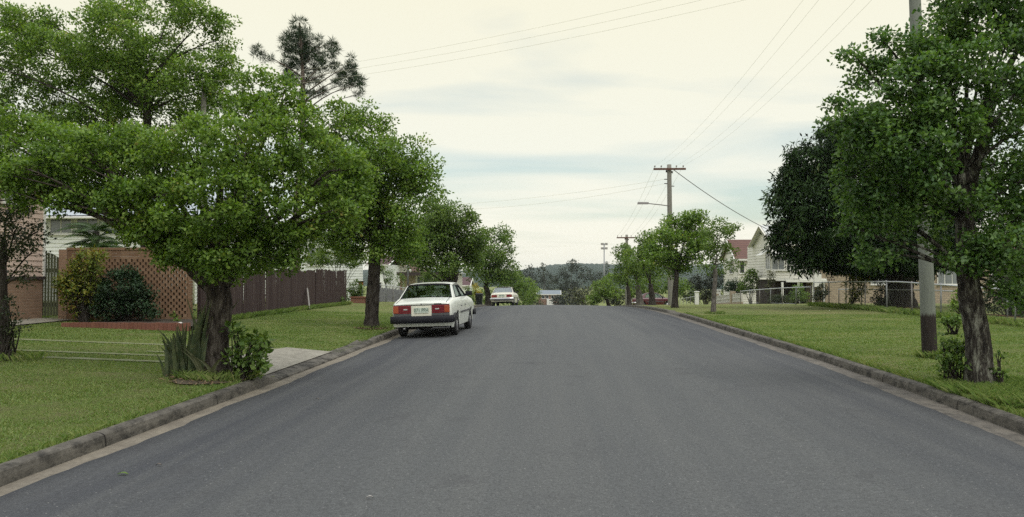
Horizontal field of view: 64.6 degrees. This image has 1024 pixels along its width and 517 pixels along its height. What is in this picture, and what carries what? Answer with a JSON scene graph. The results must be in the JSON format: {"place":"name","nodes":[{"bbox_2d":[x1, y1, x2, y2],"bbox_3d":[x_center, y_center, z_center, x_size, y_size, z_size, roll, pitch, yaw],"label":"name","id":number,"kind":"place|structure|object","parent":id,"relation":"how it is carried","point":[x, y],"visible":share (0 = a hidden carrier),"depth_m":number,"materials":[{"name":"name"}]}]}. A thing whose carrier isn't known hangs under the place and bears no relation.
{"place":"outdoors","nodes":[
{"label":"outdoors","id":0,"kind":"place"},
{"bbox_2d":[10,318,72,324],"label":"path","id":1,"kind":"structure","parent":0,"point":[34,320],"depth_m":21.95,"materials":[{"name":"concrete"}]},
{"bbox_2d":[17,349,164,355],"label":"driveway","id":2,"kind":"structure","parent":0,"point":[94,352],"depth_m":14.85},
{"bbox_2d":[19,355,163,361],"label":"driveway","id":3,"kind":"structure","parent":0,"point":[101,359],"depth_m":13.92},
{"bbox_2d":[14,338,278,348],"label":"driveway","id":4,"kind":"structure","parent":0,"point":[107,342],"depth_m":16.81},
{"bbox_2d":[229,347,330,374],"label":"driveway","id":5,"kind":"structure","parent":0,"point":[282,358],"depth_m":15.45,"materials":[{"name":"concrete"}]},
{"bbox_2d":[0,305,1023,516],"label":"road","id":6,"kind":"structure","parent":0,"point":[556,411],"depth_m":7.63,"materials":[{"name":"asphalt"}]},
{"bbox_2d":[390,282,475,335],"bbox_3d":[-2.121,1.368,22.860,1.868,1.415,4.590,-2,-1,5],"label":"parked car","id":7,"kind":"object","parent":6,"relation":"on","point":[453,310],"visible":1,"depth_m":20.84,"materials":[{"name":"white paint"}]},
{"bbox_2d":[490,287,518,305],"bbox_3d":[-0.507,2.812,59.825,1.913,1.395,4.605,-2,-4,6],"label":"parked car","id":8,"kind":"object","parent":6,"relation":"on","point":[509,296],"visible":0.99,"depth_m":57.80,"materials":[{"name":"beige paint"}]},
{"bbox_2d":[0,285,1023,463],"bbox_3d":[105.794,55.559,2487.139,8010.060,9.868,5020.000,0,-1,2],"label":"ground","id":9,"kind":"structure","parent":0,"point":[699,309],"depth_m":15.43,"materials":[{"name":"plant"}]},
{"bbox_2d":[0,293,32,360],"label":"sapling shoots","id":10,"kind":"object","parent":9,"relation":"on","point":[8,347],"visible":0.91,"depth_m":13.35,"materials":[{"name":"green plant"}]},
{"bbox_2d":[0,199,56,353],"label":"young tree","id":11,"kind":"object","parent":9,"relation":"on","point":[5,256],"visible":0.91,"depth_m":13.22,"materials":[{"name":"green plant"}]},
{"bbox_2d":[0,148,68,319],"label":"brick house","id":12,"kind":"structure","parent":9,"relation":"on","point":[28,302],"depth_m":22.43,"materials":[{"name":"red brick"}]},
{"bbox_2d":[51,244,110,321],"bbox_3d":[-11.717,0.706,22.194,1.802,2.247,1.225,0,-1,2],"label":"croton","id":13,"kind":"object","parent":9,"relation":"on","point":[79,287],"visible":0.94,"depth_m":22.00,"materials":[{"name":"green plant"}]},
{"bbox_2d":[51,221,124,247],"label":"palm","id":14,"kind":"object","parent":9,"relation":"on","point":[96,238],"visible":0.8,"depth_m":25.89,"materials":[{"name":"green plant"}]},
{"bbox_2d":[58,248,192,320],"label":"brick lattice wall","id":15,"kind":"structure","parent":9,"relation":"on","point":[171,284],"depth_m":22.97,"materials":[{"name":"brick"}]},
{"bbox_2d":[42,253,58,315],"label":"timber gate","id":16,"kind":"structure","parent":15,"relation":"attached to","point":[49,302],"depth_m":23.17,"materials":[{"name":"wood"}]},
{"bbox_2d":[0,0,253,247],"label":"garden tree","id":17,"kind":"object","parent":9,"relation":"on","point":[136,82],"visible":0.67,"depth_m":24.85,"materials":[{"name":"green plant"}]},
{"bbox_2d":[61,319,204,330],"bbox_3d":[-9.648,1.734,21.547,3.266,0.206,2.500,0,-1,2],"label":"brick edging","id":18,"kind":"object","parent":9,"relation":"on","point":[157,324],"visible":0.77,"depth_m":20.32,"materials":[{"name":"brick"}]},
{"bbox_2d":[84,263,162,320],"bbox_3d":[-10.538,1.000,22.113,2.206,1.739,1.356,0,-1,2],"label":"garden shrub","id":19,"kind":"object","parent":18,"relation":"on","point":[116,301],"visible":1,"depth_m":21.97,"materials":[{"name":"green plant"}]},
{"bbox_2d":[46,182,274,303],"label":"weatherboard house","id":20,"kind":"structure","parent":9,"relation":"on","point":[54,246],"depth_m":34.83,"materials":[{"name":"wood"}]},
{"bbox_2d":[49,219,72,234],"bbox_3d":[-19.380,-1.474,34.817,1.120,0.950,0.080,0,-1,2],"label":"window","id":21,"kind":"structure","parent":20,"relation":"in","point":[54,224],"depth_m":34.83,"materials":[{"name":"grey glass"}]},
{"bbox_2d":[76,219,98,234],"bbox_3d":[-18.216,-1.475,34.768,1.100,0.950,0.080,0,-1,2],"label":"window","id":22,"kind":"structure","parent":20,"relation":"in","point":[92,221],"depth_m":34.78,"materials":[{"name":"grey glass"}]},
{"bbox_2d":[0,61,384,376],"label":"street tree","id":23,"kind":"object","parent":9,"relation":"on","point":[211,257],"visible":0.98,"depth_m":11.77,"materials":[{"name":"green plant"}]},
{"bbox_2d":[200,80,205,222],"bbox_3d":[-9.402,-1.738,24.659,0.162,7.380,0.170,0,-1,2],"label":"service pole","id":24,"kind":"object","parent":9,"relation":"on","point":[203,101],"visible":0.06,"depth_m":24.66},
{"bbox_2d":[220,0,658,80],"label":"power line","id":25,"kind":"object","parent":24,"relation":"attached to","point":[479,39],"visible":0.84,"depth_m":19.72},
{"bbox_2d":[217,0,699,86],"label":"power line","id":26,"kind":"object","parent":24,"relation":"attached to","point":[499,43],"visible":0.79,"depth_m":19.60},
{"bbox_2d":[213,0,742,92],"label":"power line","id":27,"kind":"object","parent":24,"relation":"attached to","point":[511,49],"visible":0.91,"depth_m":19.38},
{"bbox_2d":[172,378,234,383],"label":"soil","id":28,"kind":"structure","parent":9,"relation":"on","point":[189,381],"depth_m":11.54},
{"bbox_2d":[156,299,238,377],"bbox_3d":[-4.723,1.184,12.086,1.241,1.217,0.709,0,-1,2],"label":"snake plant","id":29,"kind":"object","parent":28,"relation":"on","point":[179,355],"visible":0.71,"depth_m":12.02,"materials":[{"name":"green plant"}]},
{"bbox_2d":[219,320,274,380],"bbox_3d":[-3.884,1.357,11.951,0.881,0.924,0.881,0,-1,2],"label":"sucker shrub","id":30,"kind":"object","parent":28,"relation":"on","point":[246,362],"visible":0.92,"depth_m":11.84,"materials":[{"name":"green plant"}]},
{"bbox_2d":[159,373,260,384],"bbox_3d":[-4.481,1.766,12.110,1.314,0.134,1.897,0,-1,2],"label":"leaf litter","id":31,"kind":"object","parent":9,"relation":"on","point":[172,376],"visible":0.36,"depth_m":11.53,"materials":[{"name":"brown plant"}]},
{"bbox_2d":[0,307,475,495],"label":"gutter","id":32,"kind":"object","parent":9,"relation":"on","point":[70,464],"visible":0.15,"depth_m":8.67,"materials":[{"name":"concrete"}]},
{"bbox_2d":[0,305,489,486],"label":"kerb","id":33,"kind":"structure","parent":9,"relation":"on","point":[14,470],"depth_m":8.77,"materials":[{"name":"concrete"}]},
{"bbox_2d":[197,268,346,318],"bbox_3d":[-8.576,1.273,31.462,0.240,1.797,16.701,0,-1,2],"label":"paling fence","id":34,"kind":"object","parent":9,"relation":"on","point":[287,292],"visible":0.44,"depth_m":30.48,"materials":[{"name":"wood"}]},
{"bbox_2d":[248,12,368,270],"bbox_3d":[-11.326,-5.520,45.541,7.290,15.807,3.700,0,-1,2],"label":"pine tree","id":35,"kind":"object","parent":9,"relation":"on","point":[304,50],"visible":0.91,"depth_m":45.51,"materials":[{"name":"green plant"}]},
{"bbox_2d":[265,207,362,298],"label":"weatherboard house","id":36,"kind":"structure","parent":9,"relation":"on","point":[358,273],"depth_m":55.64,"materials":[{"name":"white wood"}]},
{"bbox_2d":[304,238,368,284],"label":"tree","id":37,"kind":"object","parent":9,"relation":"on","point":[321,260],"visible":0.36,"depth_m":43.29,"materials":[{"name":"green plant"}]},
{"bbox_2d":[346,278,366,301],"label":"garden shrub","id":38,"kind":"object","parent":9,"relation":"on","point":[359,291],"visible":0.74,"depth_m":43.85,"materials":[{"name":"green plant"}]},
{"bbox_2d":[350,296,365,302],"bbox_3d":[-8.186,2.258,43.399,0.880,0.430,0.580,0,-1,2],"label":"brick planter","id":39,"kind":"object","parent":9,"relation":"on","point":[358,299],"visible":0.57,"depth_m":43.15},
{"bbox_2d":[287,95,453,327],"bbox_3d":[-4.159,-1.308,23.339,4.245,6.721,4.151,1,-1,-27],"label":"street tree","id":40,"kind":"object","parent":9,"relation":"on","point":[380,237],"visible":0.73,"depth_m":22.88,"materials":[{"name":"green plant"}]},
{"bbox_2d":[365,256,402,289],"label":"white cottage","id":41,"kind":"structure","parent":9,"relation":"on","point":[396,266],"depth_m":72.75,"materials":[{"name":"wood"}]},
{"bbox_2d":[380,263,406,288],"bbox_3d":[-8.990,1.680,60.511,2.287,3.170,1.074,0,-1,2],"label":"garden shrub","id":42,"kind":"object","parent":9,"relation":"on","point":[386,280],"visible":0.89,"depth_m":60.44,"materials":[{"name":"green plant"}]},
{"bbox_2d":[379,288,407,301],"bbox_3d":[-7.991,2.550,55.082,0.070,1.441,14.671,0,-1,2],"label":"grey paling fence","id":43,"kind":"object","parent":9,"relation":"on","point":[392,294],"visible":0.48,"depth_m":53.18,"materials":[{"name":"wood"}]},
{"bbox_2d":[379,285,420,300],"bbox_3d":[-7.510,2.544,55.478,0.080,1.803,15.749,0,-1,2],"label":"chain link fence","id":44,"kind":"object","parent":9,"relation":"on","point":[399,291],"visible":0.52,"depth_m":54.33,"materials":[{"name":"metal"}]},
{"bbox_2d":[400,259,425,289],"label":"pink gabled house","id":45,"kind":"structure","parent":9,"relation":"on","point":[402,269],"depth_m":77.51,"materials":[{"name":"tile"}]},
{"bbox_2d":[419,271,441,295],"bbox_3d":[-6.182,2.076,62.282,1.895,2.806,1.312,1,-1,-29],"label":"garden shrub","id":46,"kind":"object","parent":9,"relation":"on","point":[425,277],"visible":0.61,"depth_m":62.12,"materials":[{"name":"green plant"}]},
{"bbox_2d":[397,272,465,296],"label":"cream house","id":47,"kind":"structure","parent":9,"relation":"on","point":[414,277],"depth_m":67.30,"materials":[{"name":"brick"}]},
{"bbox_2d":[393,194,492,295],"bbox_3d":[-3.732,-0.451,41.592,5.571,5.932,4.309,0,-1,2],"label":"street tree","id":48,"kind":"object","parent":9,"relation":"on","point":[447,228],"visible":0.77,"depth_m":40.78,"materials":[{"name":"green plant"}]},
{"bbox_2d":[462,277,474,296],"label":"white cottage","id":49,"kind":"structure","parent":9,"relation":"on","point":[466,284],"depth_m":109.05,"materials":[{"name":"tile"}]},
{"bbox_2d":[472,283,482,304],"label":"garden shrub","id":50,"kind":"object","parent":9,"relation":"on","point":[475,285],"visible":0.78,"depth_m":73.00,"materials":[{"name":"green plant"}]},
{"bbox_2d":[475,293,482,304],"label":"wheelie bin","id":51,"kind":"object","parent":9,"relation":"on","point":[479,298],"visible":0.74,"depth_m":66.83,"materials":[{"name":"plastic"}]},
{"bbox_2d":[469,288,497,304],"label":"hedge","id":52,"kind":"object","parent":9,"relation":"on","point":[483,301],"visible":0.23,"depth_m":90.06,"materials":[{"name":"green plant"}]},
{"bbox_2d":[463,221,524,305],"bbox_3d":[-1.526,0.354,64.451,5.120,6.888,4.820,0,-1,2],"label":"street tree","id":53,"kind":"object","parent":9,"relation":"on","point":[494,262],"visible":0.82,"depth_m":63.66,"materials":[{"name":"green plant"}]},
{"bbox_2d":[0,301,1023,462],"bbox_3d":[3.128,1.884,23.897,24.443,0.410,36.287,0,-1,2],"label":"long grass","id":54,"kind":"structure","parent":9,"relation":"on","point":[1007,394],"depth_m":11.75,"materials":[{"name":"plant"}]},
{"bbox_2d":[495,268,534,304],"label":"street tree","id":55,"kind":"object","parent":9,"relation":"on","point":[517,286],"visible":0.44,"depth_m":80.61,"materials":[{"name":"green plant"}]},
{"bbox_2d":[516,264,539,289],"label":"gum tree","id":56,"kind":"object","parent":9,"relation":"on","point":[529,272],"visible":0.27,"depth_m":253.07,"materials":[{"name":"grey plant"}]},
{"bbox_2d":[518,276,540,304],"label":"street tree","id":57,"kind":"object","parent":9,"relation":"on","point":[534,290],"visible":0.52,"depth_m":99.22,"materials":[{"name":"green plant"}]},
{"bbox_2d":[535,263,552,289],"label":"gum tree","id":58,"kind":"object","parent":9,"relation":"on","point":[541,278],"visible":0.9,"depth_m":264.26,"materials":[{"name":"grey plant"}]},
{"bbox_2d":[537,290,560,304],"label":"orange brick house","id":59,"kind":"structure","parent":9,"relation":"on","point":[546,296],"depth_m":189.69,"materials":[{"name":"brick"}]},
{"bbox_2d":[549,291,585,304],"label":"hedge","id":60,"kind":"object","parent":9,"relation":"on","point":[554,300],"visible":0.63,"depth_m":169.06,"materials":[{"name":"green plant"}]},
{"bbox_2d":[550,258,593,304],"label":"gum tree","id":61,"kind":"object","parent":9,"relation":"on","point":[564,287],"visible":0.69,"depth_m":242.17,"materials":[{"name":"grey plant"}]},
{"bbox_2d":[566,283,602,304],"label":"valley tree","id":62,"kind":"object","parent":9,"relation":"on","point":[583,292],"visible":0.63,"depth_m":163.42,"materials":[{"name":"green plant"}]},
{"bbox_2d":[589,271,610,283],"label":"gum tree","id":63,"kind":"object","parent":9,"relation":"on","point":[599,274],"visible":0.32,"depth_m":296.41,"materials":[{"name":"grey plant"}]},
{"bbox_2d":[581,272,624,305],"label":"street tree","id":64,"kind":"object","parent":9,"relation":"on","point":[596,296],"visible":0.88,"depth_m":83.05,"materials":[{"name":"green plant"}]},
{"bbox_2d":[601,243,607,302],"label":"floodlight mast","id":65,"kind":"object","parent":9,"relation":"on","point":[604,247],"visible":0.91,"depth_m":298.56,"materials":[{"name":"metal"}]},
{"bbox_2d":[608,286,635,305],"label":"garden tree","id":66,"kind":"object","parent":9,"relation":"on","point":[614,301],"visible":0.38,"depth_m":95.17,"materials":[{"name":"green plant"}]},
{"bbox_2d":[608,243,642,304],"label":"street tree","id":67,"kind":"object","parent":9,"relation":"on","point":[619,279],"visible":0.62,"depth_m":65.49,"materials":[{"name":"green plant"}]},
{"bbox_2d":[617,235,635,304],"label":"utility pole","id":68,"kind":"object","parent":9,"relation":"on","point":[626,237],"visible":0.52,"depth_m":73.52,"materials":[{"name":"wood"}]},
{"bbox_2d":[619,246,651,304],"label":"street tree","id":69,"kind":"object","parent":9,"relation":"on","point":[639,296],"visible":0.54,"depth_m":57.06,"materials":[{"name":"green plant"}]},
{"bbox_2d":[627,230,667,304],"bbox_3d":[8.581,0.574,50.716,2.450,4.772,3.297,-1,-1,38],"label":"street tree","id":70,"kind":"object","parent":9,"relation":"on","point":[648,274],"visible":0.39,"depth_m":50.55,"materials":[{"name":"green plant"}]},
{"bbox_2d":[631,293,667,304],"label":"parked car","id":71,"kind":"object","parent":9,"relation":"on","point":[661,301],"visible":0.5,"depth_m":74.85,"materials":[{"name":"red paint"}]},
{"bbox_2d":[637,164,685,305],"bbox_3d":[8.341,-1.276,46.120,3.271,8.318,1.031,1,-1,-29],"label":"utility pole","id":72,"kind":"object","parent":9,"relation":"on","point":[668,169],"visible":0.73,"depth_m":46.59,"materials":[{"name":"wood"}]},
{"bbox_2d":[674,170,768,229],"bbox_3d":[13.920,-3.449,51.835,0.042,3.181,13.760,-1,-2,42],"label":"power line","id":73,"kind":"object","parent":72,"relation":"attached to","point":[720,202],"visible":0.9,"depth_m":50.66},
{"bbox_2d":[624,273,701,303],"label":"garden shrub","id":74,"kind":"object","parent":9,"relation":"on","point":[682,289],"visible":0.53,"depth_m":90.93,"materials":[{"name":"green plant"}]},
{"bbox_2d":[639,208,719,307],"bbox_3d":[8.428,-0.089,40.918,4.293,5.201,3.662,0,-1,2],"label":"street tree","id":75,"kind":"object","parent":9,"relation":"on","point":[674,260],"visible":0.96,"depth_m":40.58,"materials":[{"name":"green plant"}]},
{"bbox_2d":[694,291,699,304],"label":"gate post","id":76,"kind":"object","parent":9,"relation":"on","point":[696,297],"visible":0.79,"depth_m":72.35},
{"bbox_2d":[681,288,723,303],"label":"hedge","id":77,"kind":"object","parent":9,"relation":"on","point":[690,292],"visible":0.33,"depth_m":85.06,"materials":[{"name":"green plant"}]},
{"bbox_2d":[686,271,724,303],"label":"garden shrub","id":78,"kind":"object","parent":9,"relation":"on","point":[698,284],"visible":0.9,"depth_m":74.16,"materials":[{"name":"green plant"}]},
{"bbox_2d":[694,215,745,313],"bbox_3d":[8.388,0.249,32.497,1.708,4.003,2.732,-1,-1,34],"label":"street tree","id":79,"kind":"object","parent":9,"relation":"on","point":[726,230],"visible":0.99,"depth_m":32.18,"materials":[{"name":"green plant"}]},
{"bbox_2d":[716,291,742,303],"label":"breeze block wall","id":80,"kind":"structure","parent":9,"relation":"on","point":[732,297],"depth_m":60.12,"materials":[{"name":"beige concrete"}]},
{"bbox_2d":[721,278,746,292],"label":"hedge","id":81,"kind":"object","parent":9,"relation":"on","point":[731,285],"visible":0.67,"depth_m":65.03,"materials":[{"name":"green plant"}]},
{"bbox_2d":[720,240,774,303],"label":"tiled house","id":82,"kind":"structure","parent":9,"relation":"on","point":[742,245],"depth_m":76.26,"materials":[{"name":"tile"}]},
{"bbox_2d":[739,261,744,273],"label":"window","id":83,"kind":"structure","parent":82,"relation":"in","point":[740,271],"depth_m":75.10,"materials":[{"name":"white glass"}]},
{"bbox_2d":[736,268,760,303],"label":"tree","id":84,"kind":"object","parent":9,"relation":"on","point":[751,279],"visible":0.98,"depth_m":61.16,"materials":[{"name":"green plant"}]},
{"bbox_2d":[763,270,776,303],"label":"garden shrub","id":85,"kind":"object","parent":9,"relation":"on","point":[770,283],"visible":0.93,"depth_m":56.71,"materials":[{"name":"green plant"}]},
{"bbox_2d":[740,286,810,304],"bbox_3d":[15.717,2.354,49.292,0.082,1.594,15.149,0,-1,2],"label":"chain link fence","id":86,"kind":"object","parent":9,"relation":"on","point":[749,293],"visible":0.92,"depth_m":47.55,"materials":[{"name":"metal"}]},
{"bbox_2d":[766,294,792,302],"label":"garden shrub","id":87,"kind":"object","parent":9,"relation":"on","point":[775,300],"visible":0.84,"depth_m":51.33,"materials":[{"name":"green plant"}]},
{"bbox_2d":[747,225,826,303],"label":"highset house","id":88,"kind":"structure","parent":9,"relation":"on","point":[760,262],"depth_m":59.67,"materials":[{"name":"white wood"}]},
{"bbox_2d":[765,253,770,269],"bbox_3d":[18.611,0.213,58.948,0.080,1.300,1.350,0,-1,2],"label":"window","id":89,"kind":"structure","parent":88,"relation":"in","point":[768,260],"depth_m":58.86,"materials":[{"name":"white glass"}]},
{"bbox_2d":[771,256,785,270],"bbox_3d":[18.778,0.228,57.174,1.050,1.300,0.080,0,-1,2],"label":"window","id":90,"kind":"structure","parent":88,"relation":"in","point":[779,265],"depth_m":57.19,"materials":[{"name":"white glass"}]},
{"bbox_2d":[786,283,809,303],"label":"garden shrub","id":91,"kind":"object","parent":9,"relation":"on","point":[799,294],"visible":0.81,"depth_m":52.15,"materials":[{"name":"green plant"}]},
{"bbox_2d":[811,283,830,301],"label":"garden shrub","id":92,"kind":"object","parent":9,"relation":"on","point":[818,294],"visible":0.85,"depth_m":42.63,"materials":[{"name":"green plant"}]},
{"bbox_2d":[619,305,1023,434],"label":"kerb","id":93,"kind":"structure","parent":9,"relation":"on","point":[1007,420],"depth_m":12.31,"materials":[{"name":"concrete"}]},
{"bbox_2d":[635,307,1023,446],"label":"gutter","id":94,"kind":"object","parent":9,"relation":"on","point":[998,430],"visible":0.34,"depth_m":11.41,"materials":[{"name":"concrete"}]},
{"bbox_2d":[839,272,873,304],"bbox_3d":[15.522,1.415,36.648,1.648,1.778,1.217,0,-1,2],"label":"cordyline","id":95,"kind":"object","parent":9,"relation":"on","point":[855,296],"visible":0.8,"depth_m":36.55,"materials":[{"name":"green plant"}]},
{"bbox_2d":[758,102,999,307],"bbox_3d":[16.374,-2.383,37.037,10.651,9.344,8.554,0,-1,2],"label":"mango tree","id":96,"kind":"object","parent":9,"relation":"on","point":[804,182],"visible":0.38,"depth_m":35.34,"materials":[{"name":"green plant"}]},
{"bbox_2d":[868,283,892,306],"bbox_3d":[16.348,1.654,35.882,1.133,1.177,0.924,0,-1,2],"label":"garden shrub","id":97,"kind":"object","parent":9,"relation":"on","point":[880,299],"visible":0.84,"depth_m":35.75,"materials":[{"name":"green plant"}]},
{"bbox_2d":[806,243,1022,303],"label":"cream brick house","id":98,"kind":"structure","parent":9,"relation":"on","point":[942,278],"depth_m":56.16,"materials":[{"name":"brick"}]},
{"bbox_2d":[937,270,956,284],"bbox_3d":[30.099,1.277,55.893,1.600,1.150,0.080,0,-1,2],"label":"window","id":99,"kind":"structure","parent":98,"relation":"in","point":[942,278],"depth_m":55.90,"materials":[{"name":"white glass"}]},
{"bbox_2d":[811,0,1023,382],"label":"street tree","id":100,"kind":"object","parent":9,"relation":"on","point":[923,166],"visible":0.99,"depth_m":10.61,"materials":[{"name":"green plant"}]},
{"bbox_2d":[813,280,1023,320],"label":"chain link fence","id":101,"kind":"object","parent":9,"relation":"on","point":[911,282],"visible":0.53,"depth_m":32.26,"materials":[{"name":"metal"}]},
{"bbox_2d":[909,0,937,357],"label":"utility pole","id":102,"kind":"object","parent":9,"relation":"on","point":[927,307],"visible":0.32,"depth_m":15.08,"materials":[{"name":"wood"}]},
{"bbox_2d":[838,288,1023,317],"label":"fence","id":103,"kind":"object","parent":9,"relation":"on","point":[950,291],"visible":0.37,"depth_m":34.36,"materials":[{"name":"metal"}]},
{"bbox_2d":[936,313,961,334],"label":"shrub","id":104,"kind":"object","parent":9,"relation":"on","point":[948,321],"visible":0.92,"depth_m":20.42,"materials":[{"name":"green plant"}]},
{"bbox_2d":[931,332,972,380],"bbox_3d":[6.050,1.404,11.089,0.503,0.795,0.696,-1,-1,33],"label":"sucker shrub","id":105,"kind":"object","parent":9,"relation":"on","point":[950,358],"visible":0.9,"depth_m":11.04,"materials":[{"name":"green plant"}]},
{"bbox_2d":[947,288,960,316],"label":"garden shrub","id":106,"kind":"object","parent":9,"relation":"on","point":[954,304],"visible":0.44,"depth_m":22.02,"materials":[{"name":"green plant"}]},
{"bbox_2d":[989,349,1010,383],"bbox_3d":[6.458,1.500,10.758,0.258,0.590,0.468,-1,-1,28],"label":"sucker shrub","id":107,"kind":"object","parent":9,"relation":"on","point":[1002,373],"visible":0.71,"depth_m":10.70,"materials":[{"name":"green plant"}]},
{"bbox_2d":[982,265,1023,316],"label":"garden shrub","id":108,"kind":"object","parent":9,"relation":"on","point":[988,305],"visible":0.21,"depth_m":28.25,"materials":[{"name":"green plant"}]},
{"bbox_2d":[989,195,1023,309],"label":"garden tree","id":109,"kind":"object","parent":9,"relation":"on","point":[1007,232],"visible":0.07,"depth_m":31.08,"materials":[{"name":"green plant"}]},
{"bbox_2d":[0,0,1023,270],"label":"sky","id":110,"kind":"structure","parent":0,"point":[600,110],"materials":[{"name":"white"}]},
{"bbox_2d":[363,263,723,289],"bbox_3d":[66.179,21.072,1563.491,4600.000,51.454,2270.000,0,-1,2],"label":"hill","id":111,"kind":"structure","parent":0,"point":[554,268],"depth_m":1114.60,"materials":[{"name":"plant"}]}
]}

